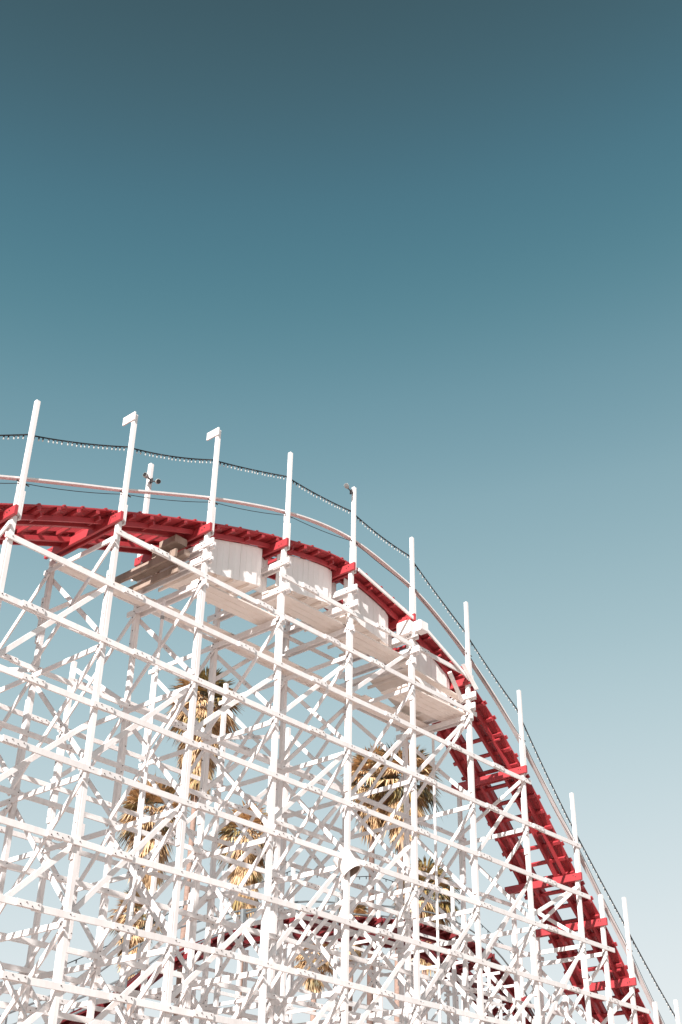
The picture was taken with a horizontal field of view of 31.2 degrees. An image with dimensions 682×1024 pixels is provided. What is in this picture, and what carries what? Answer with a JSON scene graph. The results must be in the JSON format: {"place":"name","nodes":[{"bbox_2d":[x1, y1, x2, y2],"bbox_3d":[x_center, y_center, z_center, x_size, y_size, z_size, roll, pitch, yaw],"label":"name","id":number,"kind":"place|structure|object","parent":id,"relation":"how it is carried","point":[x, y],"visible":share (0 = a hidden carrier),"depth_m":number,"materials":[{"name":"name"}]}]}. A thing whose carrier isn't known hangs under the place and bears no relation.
{"place":"outdoors","nodes":[
{"label":"outdoors","id":0,"kind":"place"},
{"bbox_2d":[0,0,681,1023],"label":"sky","id":1,"kind":"structure","parent":0,"point":[426,255],"materials":[{"name":"blue"}]},
{"label":"ground","id":2,"kind":"structure","parent":0,"visible":0},
{"bbox_2d":[107,888,161,1019],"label":"palm tree","id":3,"kind":"object","parent":2,"relation":"on","point":[136,940],"visible":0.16,"depth_m":71.06,"materials":[{"name":"brown plant"}]},
{"bbox_2d":[115,775,189,1010],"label":"palm tree","id":4,"kind":"object","parent":2,"relation":"on","point":[131,801],"visible":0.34,"depth_m":80.18,"materials":[{"name":"green plant"}]},
{"bbox_2d":[163,665,246,1020],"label":"palm tree","id":5,"kind":"object","parent":2,"relation":"on","point":[201,709],"visible":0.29,"depth_m":80.92,"materials":[{"name":"green plant"}]},
{"bbox_2d":[211,800,273,1017],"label":"palm tree","id":6,"kind":"object","parent":2,"relation":"on","point":[236,876],"visible":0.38,"depth_m":75.14,"materials":[{"name":"brown plant"}]},
{"bbox_2d":[0,862,535,1023],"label":"roller coaster","id":7,"kind":"object","parent":2,"relation":"on","point":[427,933],"visible":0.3,"depth_m":51.79,"materials":[{"name":"white paint"}]},
{"bbox_2d":[67,871,550,1023],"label":"string light","id":8,"kind":"object","parent":7,"relation":"attached to","point":[317,877],"visible":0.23,"depth_m":53.34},
{"bbox_2d":[294,943,333,1021],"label":"palm tree","id":9,"kind":"object","parent":2,"relation":"on","point":[312,985],"visible":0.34,"depth_m":75.76,"materials":[{"name":"beige plant"}]},
{"bbox_2d":[0,400,680,1023],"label":"roller coaster","id":10,"kind":"object","parent":2,"relation":"on","point":[422,680],"visible":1,"depth_m":31.66,"materials":[{"name":"white paint"}]},
{"bbox_2d":[143,472,160,483],"bbox_3d":[-5.150,-0.874,33.318,0.512,0.324,0.309,1,-32,0],"label":"flood lamp","id":11,"kind":"object","parent":10,"relation":"attached to","point":[156,481],"visible":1,"depth_m":33.25,"materials":[{"name":"metal"}]},
{"bbox_2d":[0,434,675,1019],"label":"string light","id":12,"kind":"object","parent":10,"relation":"attached to","point":[364,524],"visible":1,"depth_m":36.45,"materials":[{"name":"black"}]},
{"bbox_2d":[333,849,360,877],"bbox_3d":[0.147,8.717,30.277,0.692,0.693,0.499,-6,-33,11],"label":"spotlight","id":13,"kind":"object","parent":10,"relation":"attached to","point":[346,863],"visible":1,"depth_m":30.12,"materials":[{"name":"white paint"}]},
{"bbox_2d":[344,483,352,493],"bbox_3d":[0.220,-0.685,35.961,0.142,0.168,0.384,-12,-34,20],"label":"flood lamp","id":14,"kind":"object","parent":10,"relation":"attached to","point":[346,485],"visible":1,"depth_m":35.85,"materials":[{"name":"metal"}]},
{"bbox_2d":[334,905,367,1023],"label":"palm tree","id":15,"kind":"object","parent":2,"relation":"on","point":[360,909],"visible":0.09,"depth_m":80.09,"materials":[{"name":"brown plant"}]},
{"bbox_2d":[337,743,400,1023],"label":"palm tree","id":16,"kind":"object","parent":2,"relation":"on","point":[372,822],"visible":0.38,"depth_m":80.17,"materials":[{"name":"brown plant"}]},
{"bbox_2d":[362,738,447,1021],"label":"palm tree","id":17,"kind":"object","parent":2,"relation":"on","point":[393,799],"visible":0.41,"depth_m":79.57,"materials":[{"name":"green plant"}]},
{"bbox_2d":[388,856,460,1023],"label":"palm tree","id":18,"kind":"object","parent":2,"relation":"on","point":[444,906],"visible":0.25,"depth_m":73.27,"materials":[{"name":"brown plant"}]}
]}

